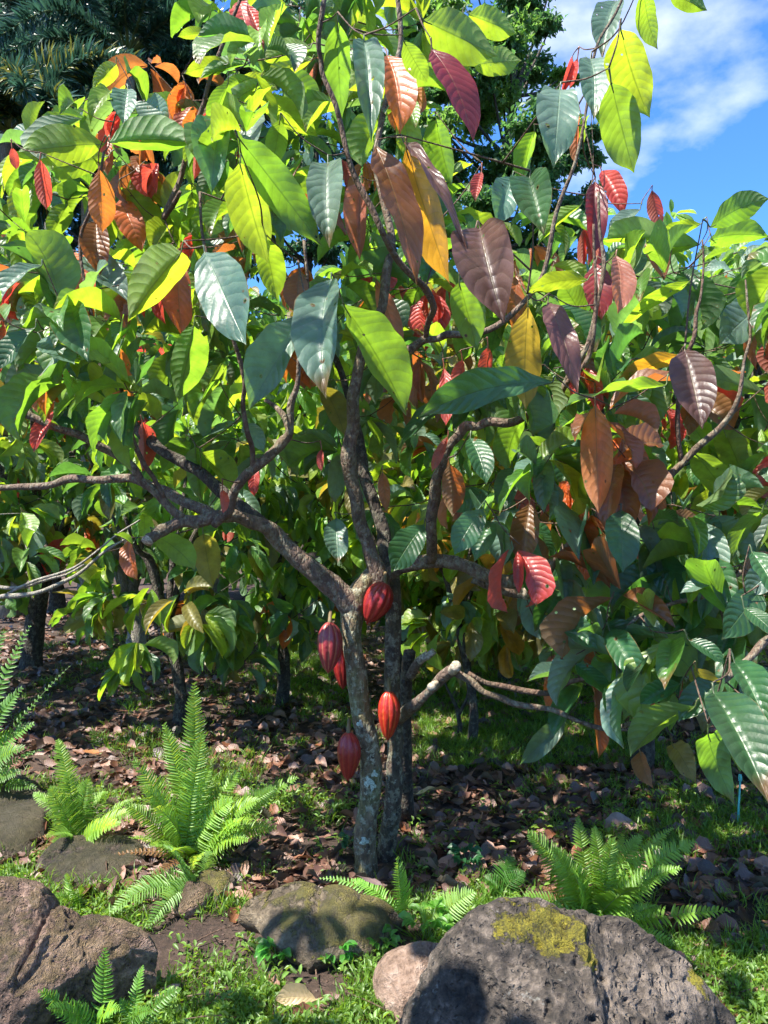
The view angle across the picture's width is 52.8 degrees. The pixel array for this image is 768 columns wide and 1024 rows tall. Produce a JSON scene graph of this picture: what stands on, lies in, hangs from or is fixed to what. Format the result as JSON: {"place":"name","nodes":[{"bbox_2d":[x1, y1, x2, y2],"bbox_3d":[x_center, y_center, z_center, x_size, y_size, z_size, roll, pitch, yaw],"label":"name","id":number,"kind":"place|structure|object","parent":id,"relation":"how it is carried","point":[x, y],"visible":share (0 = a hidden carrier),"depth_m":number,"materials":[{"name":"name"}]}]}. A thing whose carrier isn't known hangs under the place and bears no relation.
{"place":"outdoors","nodes":[
{"label":"outdoors","id":0,"kind":"place"},
{"bbox_2d":[0,552,767,1023],"bbox_3d":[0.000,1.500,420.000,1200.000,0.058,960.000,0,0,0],"label":"ground","id":1,"kind":"structure","parent":0,"point":[164,944],"depth_m":4.20,"materials":[{"name":"soil"}]},
{"bbox_2d":[0,768,56,860],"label":"flat stone","id":2,"kind":"object","parent":1,"relation":"on","point":[23,820],"visible":0.59,"depth_m":3.56,"materials":[{"name":"grey stone"}]},
{"bbox_2d":[0,625,69,791],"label":"fern","id":3,"kind":"object","parent":1,"relation":"on","point":[5,753],"visible":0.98,"depth_m":3.92,"materials":[{"name":"green plant"}]},
{"bbox_2d":[0,149,86,601],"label":"cacao tree","id":4,"kind":"object","parent":1,"relation":"on","point":[37,531],"visible":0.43,"depth_m":5.55,"materials":[{"name":"green plant"}]},
{"bbox_2d":[0,519,139,598],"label":"branch","id":5,"kind":"object","parent":4,"relation":"attached to","point":[12,595],"visible":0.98,"depth_m":4.62,"materials":[{"name":"grey plant"}]},
{"bbox_2d":[55,873,87,910],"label":"fern","id":6,"kind":"object","parent":1,"relation":"on","point":[75,893],"visible":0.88,"depth_m":2.88,"materials":[{"name":"green plant"}]},
{"bbox_2d":[0,268,149,612],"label":"cacao tree","id":7,"kind":"object","parent":1,"relation":"on","point":[57,601],"visible":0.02,"depth_m":11.39,"materials":[{"name":"green plant"}]},
{"bbox_2d":[0,0,152,228],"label":"foxtail palm","id":8,"kind":"object","parent":1,"relation":"on","point":[6,8],"visible":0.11,"depth_m":14.98,"materials":[{"name":"green plant"}]},
{"bbox_2d":[0,876,157,1023],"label":"boulder","id":9,"kind":"object","parent":1,"relation":"on","point":[48,941],"visible":0.92,"depth_m":2.27,"materials":[{"name":"grey stone"}]},
{"bbox_2d":[38,947,120,1023],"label":"fern","id":10,"kind":"object","parent":1,"relation":"on","point":[79,1015],"visible":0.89,"depth_m":2.18,"materials":[{"name":"green plant"}]},
{"bbox_2d":[0,32,162,618],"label":"foxtail palm","id":11,"kind":"object","parent":1,"relation":"on","point":[76,66],"visible":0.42,"depth_m":10.60,"materials":[{"name":"green plant"}]},
{"bbox_2d":[32,739,145,852],"bbox_3d":[-1.328,1.279,3.469,0.524,0.436,0.400,0,0,-14],"label":"fern","id":12,"kind":"object","parent":1,"relation":"on","point":[65,810],"visible":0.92,"depth_m":3.46,"materials":[{"name":"green plant"}]},
{"bbox_2d":[34,834,148,893],"bbox_3d":[-1.241,1.500,3.258,0.483,0.161,0.505,0,0,0],"label":"flat stone","id":13,"kind":"object","parent":1,"relation":"on","point":[80,854],"visible":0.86,"depth_m":3.23,"materials":[{"name":"grey stone"}]},
{"bbox_2d":[89,728,102,745],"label":"fern","id":14,"kind":"object","parent":1,"relation":"on","point":[96,735],"visible":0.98,"depth_m":4.92,"materials":[{"name":"green plant"}]},
{"bbox_2d":[0,75,197,608],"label":"foxtail palm","id":15,"kind":"object","parent":1,"relation":"on","point":[43,211],"visible":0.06,"depth_m":11.44,"materials":[{"name":"green plant"}]},
{"bbox_2d":[0,0,229,590],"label":"foxtail palm","id":16,"kind":"object","parent":1,"relation":"on","point":[145,23],"visible":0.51,"depth_m":12.40,"materials":[{"name":"green plant"}]},
{"bbox_2d":[0,242,243,669],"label":"cacao tree","id":17,"kind":"object","parent":1,"relation":"on","point":[33,610],"visible":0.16,"depth_m":7.30,"materials":[{"name":"green plant"}]},
{"bbox_2d":[0,0,259,282],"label":"broadleaf tree","id":18,"kind":"object","parent":1,"relation":"on","point":[74,225],"visible":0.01,"depth_m":22.03,"materials":[{"name":"green plant"}]},
{"bbox_2d":[1,248,285,646],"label":"cacao tree","id":19,"kind":"object","parent":1,"relation":"on","point":[129,586],"visible":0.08,"depth_m":8.11,"materials":[{"name":"green plant"}]},
{"bbox_2d":[118,965,179,1023],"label":"fern","id":20,"kind":"object","parent":1,"relation":"on","point":[140,1015],"visible":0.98,"depth_m":2.20,"materials":[{"name":"green plant"}]},
{"bbox_2d":[145,984,179,997],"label":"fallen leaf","id":21,"kind":"object","parent":1,"relation":"on","point":[163,988],"visible":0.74,"depth_m":2.38,"materials":[{"name":"grey plant"}]},
{"bbox_2d":[109,844,216,929],"bbox_3d":[-0.830,1.383,2.955,0.249,0.231,0.454,0,0,29],"label":"fern","id":22,"kind":"object","parent":1,"relation":"on","point":[171,888],"visible":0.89,"depth_m":2.91,"materials":[{"name":"green plant"}]},
{"bbox_2d":[48,382,299,727],"bbox_3d":[-1.549,0.241,5.419,1.886,2.688,1.865,0,0,0],"label":"cacao tree","id":23,"kind":"object","parent":1,"relation":"on","point":[207,627],"visible":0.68,"depth_m":5.09,"materials":[{"name":"green plant"}]},
{"bbox_2d":[167,881,214,918],"bbox_3d":[-0.737,1.470,2.912,0.187,0.118,0.169,0,0,0],"label":"flat stone","id":24,"kind":"object","parent":1,"relation":"on","point":[191,893],"visible":0.73,"depth_m":2.87,"materials":[{"name":"grey stone"}]},
{"bbox_2d":[114,681,298,885],"bbox_3d":[-0.751,1.106,3.262,0.629,0.773,0.639,0,0,44],"label":"fern","id":25,"kind":"object","parent":1,"relation":"on","point":[195,825],"visible":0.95,"depth_m":3.21,"materials":[{"name":"green plant"}]},
{"bbox_2d":[70,289,344,599],"bbox_3d":[-2.899,-1.080,12.450,6.048,5.333,5.363,0,0,0],"label":"cacao tree","id":26,"kind":"object","parent":1,"relation":"on","point":[267,294],"visible":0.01,"depth_m":10.93,"materials":[{"name":"green plant"}]},
{"bbox_2d":[196,870,236,906],"bbox_3d":[-0.681,1.476,3.032,0.193,0.122,0.180,0,0,35],"label":"flat stone","id":27,"kind":"object","parent":1,"relation":"on","point":[227,878],"visible":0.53,"depth_m":3.02,"materials":[{"name":"grey stone"}]},
{"bbox_2d":[135,36,345,592],"bbox_3d":[-3.011,-3.498,14.153,4.688,10.199,4.365,0,0,0],"label":"foxtail palm","id":28,"kind":"object","parent":1,"relation":"on","point":[179,57],"visible":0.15,"depth_m":13.34,"materials":[{"name":"green plant"}]},
{"bbox_2d":[93,236,424,588],"bbox_3d":[-1.427,-0.701,9.530,4.748,4.574,4.511,0,0,0],"label":"cacao tree","id":29,"kind":"object","parent":1,"relation":"on","point":[106,532],"visible":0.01,"depth_m":8.65,"materials":[{"name":"green plant"}]},
{"bbox_2d":[254,936,292,965],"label":"weed","id":30,"kind":"object","parent":1,"relation":"on","point":[262,948],"visible":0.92,"depth_m":2.55,"materials":[{"name":"green plant"}]},
{"bbox_2d":[151,336,427,707],"bbox_3d":[-0.767,0.055,5.918,1.987,3.058,2.168,0,0,-16],"label":"cacao tree","id":31,"kind":"object","parent":1,"relation":"on","point":[284,603],"visible":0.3,"depth_m":5.55,"materials":[{"name":"green plant"}]},
{"bbox_2d":[237,881,404,973],"bbox_3d":[-0.225,1.441,2.672,0.598,0.246,0.329,0,0,0],"label":"boulder","id":32,"kind":"object","parent":1,"relation":"on","point":[308,923],"visible":0.91,"depth_m":2.65,"materials":[{"name":"beige stone"}]},
{"bbox_2d":[356,875,386,885],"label":"fallen leaf","id":33,"kind":"object","parent":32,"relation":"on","point":[373,881],"visible":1,"depth_m":2.79,"materials":[{"name":"plant"}]},
{"bbox_2d":[272,0,383,558],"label":"broadleaf tree","id":34,"kind":"object","parent":1,"relation":"on","point":[329,257],"visible":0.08,"depth_m":18.94,"materials":[{"name":"green plant"}]},
{"bbox_2d":[320,940,357,962],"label":"weed","id":35,"kind":"object","parent":1,"relation":"on","point":[345,947],"visible":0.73,"depth_m":2.53,"materials":[{"name":"green plant"}]},
{"bbox_2d":[338,831,353,851],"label":"weed","id":36,"kind":"object","parent":1,"relation":"on","point":[344,842],"visible":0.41,"depth_m":3.33,"materials":[{"name":"green plant"}]},
{"bbox_2d":[259,302,449,522],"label":"cacao tree","id":37,"kind":"object","parent":1,"relation":"on","point":[339,516],"depth_m":12.22,"materials":[{"name":"green plant"}]},
{"bbox_2d":[320,856,412,914],"bbox_3d":[-0.086,1.379,2.886,0.378,0.226,0.127,0,0,17],"label":"fern","id":38,"kind":"object","parent":1,"relation":"on","point":[402,889],"visible":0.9,"depth_m":2.86,"materials":[{"name":"green plant"}]},
{"bbox_2d":[199,243,563,676],"bbox_3d":[0.234,-0.274,6.289,3.312,3.718,3.075,0,0,0],"label":"cacao tree","id":39,"kind":"object","parent":1,"relation":"on","point":[312,526],"visible":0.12,"depth_m":5.57,"materials":[{"name":"green plant"}]},
{"bbox_2d":[366,923,399,954],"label":"weed","id":40,"kind":"object","parent":1,"relation":"on","point":[394,938],"visible":0.84,"depth_m":2.60,"materials":[{"name":"green plant"}]},
{"bbox_2d":[0,0,767,877],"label":"cacao tree","id":41,"kind":"object","parent":1,"relation":"on","point":[72,330],"visible":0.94,"depth_m":2.83,"materials":[{"name":"green plant"}]},
{"bbox_2d":[317,610,342,672],"bbox_3d":[-0.218,0.528,3.121,0.102,0.254,0.103,0,0,0],"label":"cacao pod","id":42,"kind":"object","parent":41,"relation":"hanging from","point":[329,641],"visible":1,"depth_m":3.09,"materials":[{"name":"red plant"}]},
{"bbox_2d":[333,649,346,688],"bbox_3d":[-0.183,0.640,3.262,0.083,0.223,0.075,0,0,37],"label":"cacao pod","id":43,"kind":"object","parent":41,"relation":"hanging from","point":[339,670],"visible":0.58,"depth_m":3.23,"materials":[{"name":"red plant"}]},
{"bbox_2d":[337,718,360,781],"bbox_3d":[-0.141,0.967,3.123,0.096,0.245,0.099,0,0,0],"label":"cacao pod","id":44,"kind":"object","parent":41,"relation":"hanging from","point":[348,751],"visible":1,"depth_m":3.09,"materials":[{"name":"red plant"}]},
{"bbox_2d":[363,571,392,623],"bbox_3d":[-0.023,0.350,3.140,0.123,0.211,0.113,0,0,0],"label":"cacao pod","id":45,"kind":"object","parent":41,"relation":"hanging from","point":[378,601],"visible":1,"depth_m":3.10,"materials":[{"name":"red plant"}]},
{"bbox_2d":[378,678,399,740],"bbox_3d":[0.020,0.797,3.100,0.089,0.247,0.087,0,0,38],"label":"cacao pod","id":46,"kind":"object","parent":41,"relation":"hanging from","point":[388,710],"visible":1,"depth_m":3.07,"materials":[{"name":"red plant"}]},
{"bbox_2d":[0,599,767,1023],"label":"leaf litter","id":47,"kind":"object","parent":1,"relation":"on","point":[252,851],"visible":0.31,"depth_m":4.13,"materials":[{"name":"brown plant"}]},
{"bbox_2d":[84,749,98,753],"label":"fallen leaf","id":48,"kind":"object","parent":47,"relation":"on","point":[92,751],"visible":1,"depth_m":4.74,"materials":[{"name":"orange plant"}]},
{"bbox_2d":[275,982,322,1006],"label":"fallen leaf","id":49,"kind":"object","parent":47,"relation":"on","point":[290,993],"visible":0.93,"depth_m":2.32,"materials":[{"name":"beige plant"}]},
{"bbox_2d":[413,786,450,793],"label":"fallen leaf","id":50,"kind":"object","parent":47,"relation":"on","point":[427,788],"visible":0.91,"depth_m":4.02,"materials":[{"name":"plant"}]},
{"bbox_2d":[480,820,520,828],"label":"fallen leaf","id":51,"kind":"object","parent":47,"relation":"on","point":[510,825],"visible":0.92,"depth_m":3.64,"materials":[{"name":"plant"}]},
{"bbox_2d":[585,859,604,875],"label":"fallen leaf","id":52,"kind":"object","parent":47,"relation":"on","point":[593,867],"visible":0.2,"depth_m":3.16,"materials":[{"name":"plant"}]},
{"bbox_2d":[602,812,641,834],"bbox_3d":[1.120,1.462,3.624,0.201,0.111,0.032,0,0,0],"label":"rock","id":53,"kind":"object","parent":47,"relation":"on","point":[617,818],"visible":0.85,"depth_m":3.62,"materials":[{"name":"grey stone"}]},
{"bbox_2d":[689,880,714,893],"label":"fallen leaf","id":54,"kind":"object","parent":47,"relation":"on","point":[708,886],"visible":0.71,"depth_m":3.03,"materials":[{"name":"brown plant"}]},
{"bbox_2d":[0,628,767,1023],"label":"grass","id":55,"kind":"structure","parent":1,"relation":"on","point":[464,744],"depth_m":3.93,"materials":[{"name":"green plant"}]},
{"bbox_2d":[0,776,767,1023],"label":"ground cover","id":56,"kind":"object","parent":1,"relation":"on","point":[226,975],"visible":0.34,"depth_m":2.65,"materials":[{"name":"green plant"}]},
{"bbox_2d":[6,660,766,1023],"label":"twig litter","id":57,"kind":"object","parent":1,"relation":"on","point":[318,864],"visible":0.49,"depth_m":2.73,"materials":[{"name":"brown plant"}]},
{"bbox_2d":[373,941,438,1023],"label":"boulder","id":58,"kind":"object","parent":1,"relation":"on","point":[399,970],"visible":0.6,"depth_m":2.32,"materials":[{"name":"grey stone"}]},
{"bbox_2d":[398,896,453,939],"bbox_3d":[0.147,1.433,2.691,0.197,0.127,0.185,0,0,0],"label":"weed","id":59,"kind":"object","parent":1,"relation":"on","point":[445,924],"visible":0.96,"depth_m":2.70,"materials":[{"name":"green plant"}]},
{"bbox_2d":[319,284,555,506],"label":"cacao tree","id":60,"kind":"object","parent":1,"relation":"on","point":[434,285],"depth_m":11.51,"materials":[{"name":"green plant"}]},
{"bbox_2d":[419,886,475,932],"bbox_3d":[0.222,1.405,2.755,0.201,0.172,0.137,0,0,0],"label":"fern","id":61,"kind":"object","parent":1,"relation":"on","point":[453,905],"visible":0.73,"depth_m":2.73,"materials":[{"name":"green plant"}]},
{"bbox_2d":[444,662,470,736],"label":"sapling","id":62,"kind":"object","parent":1,"relation":"on","point":[458,710],"visible":0.63,"depth_m":5.08,"materials":[{"name":"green plant"}]},
{"bbox_2d":[444,827,473,830],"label":"fallen leaf","id":63,"kind":"object","parent":1,"relation":"on","point":[460,829],"visible":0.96,"depth_m":3.58,"materials":[{"name":"brown plant"}]},
{"bbox_2d":[447,842,483,866],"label":"weed","id":64,"kind":"object","parent":1,"relation":"on","point":[458,850],"visible":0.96,"depth_m":3.27,"materials":[{"name":"green plant"}]},
{"bbox_2d":[343,0,608,288],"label":"broadleaf tree","id":65,"kind":"object","parent":1,"relation":"on","point":[534,22],"visible":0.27,"depth_m":16.45,"materials":[{"name":"green plant"}]},
{"bbox_2d":[364,436,590,743],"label":"cacao tree","id":66,"kind":"object","parent":1,"relation":"on","point":[479,638],"visible":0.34,"depth_m":4.76,"materials":[{"name":"green plant"}]},
{"bbox_2d":[484,856,525,897],"bbox_3d":[0.458,1.428,3.004,0.189,0.127,0.122,0,0,-25],"label":"fern","id":67,"kind":"object","parent":1,"relation":"on","point":[510,861],"visible":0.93,"depth_m":3.01,"materials":[{"name":"green plant"}]},
{"bbox_2d":[352,278,662,692],"bbox_3d":[1.093,-0.269,6.785,2.382,3.900,2.656,0,0,-27],"label":"cacao tree","id":68,"kind":"object","parent":1,"relation":"on","point":[432,425],"visible":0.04,"depth_m":6.39,"materials":[{"name":"green plant"}]},
{"bbox_2d":[426,366,696,671],"bbox_3d":[1.315,0.302,5.557,1.993,2.566,2.178,0,0,0],"label":"cacao tree","id":69,"kind":"object","parent":1,"relation":"on","point":[459,458],"visible":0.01,"depth_m":5.24,"materials":[{"name":"green plant"}]},
{"bbox_2d":[399,897,735,1023],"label":"boulder","id":70,"kind":"object","parent":1,"relation":"on","point":[516,960],"visible":1,"depth_m":1.95,"materials":[{"name":"grey stone"}]},
{"bbox_2d":[401,270,767,773],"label":"cacao tree","id":71,"kind":"object","parent":1,"relation":"on","point":[709,337],"visible":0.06,"depth_m":4.13,"materials":[{"name":"green plant"}]},
{"bbox_2d":[437,211,766,516],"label":"cacao tree","id":72,"kind":"object","parent":1,"relation":"on","point":[681,258],"depth_m":6.63,"materials":[{"name":"green plant"}]},
{"bbox_2d":[509,816,734,952],"bbox_3d":[0.774,1.310,2.771,0.672,0.369,0.589,0,0,-18],"label":"fern","id":73,"kind":"object","parent":1,"relation":"on","point":[576,893],"visible":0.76,"depth_m":2.74,"materials":[{"name":"green plant"}]},
{"bbox_2d":[493,238,767,593],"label":"cacao tree","id":74,"kind":"object","parent":1,"relation":"on","point":[719,264],"visible":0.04,"depth_m":5.10,"materials":[{"name":"green plant"}]},
{"bbox_2d":[528,236,767,803],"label":"cacao tree","id":75,"kind":"object","parent":1,"relation":"on","point":[637,674],"visible":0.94,"depth_m":2.43,"materials":[{"name":"green plant"}]},
{"bbox_2d":[555,199,767,437],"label":"cacao tree","id":76,"kind":"object","parent":1,"relation":"on","point":[674,215],"visible":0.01,"depth_m":8.23,"materials":[{"name":"green plant"}]},
{"bbox_2d":[710,245,750,396],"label":"cacao tree","id":77,"kind":"object","parent":1,"relation":"on","point":[744,247],"depth_m":12.33,"materials":[{"name":"green plant"}]},
{"bbox_2d":[737,774,741,822],"bbox_3d":[1.665,1.380,3.626,0.027,0.300,0.018,0,0,0],"label":"plant stake","id":78,"kind":"object","parent":1,"relation":"on","point":[739,792],"visible":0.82,"depth_m":3.62,"materials":[{"name":"teal plastic"}]},
{"bbox_2d":[41,0,767,460],"label":"sky","id":79,"kind":"structure","parent":0,"point":[704,138],"materials":[{"name":"blue"}]}
]}

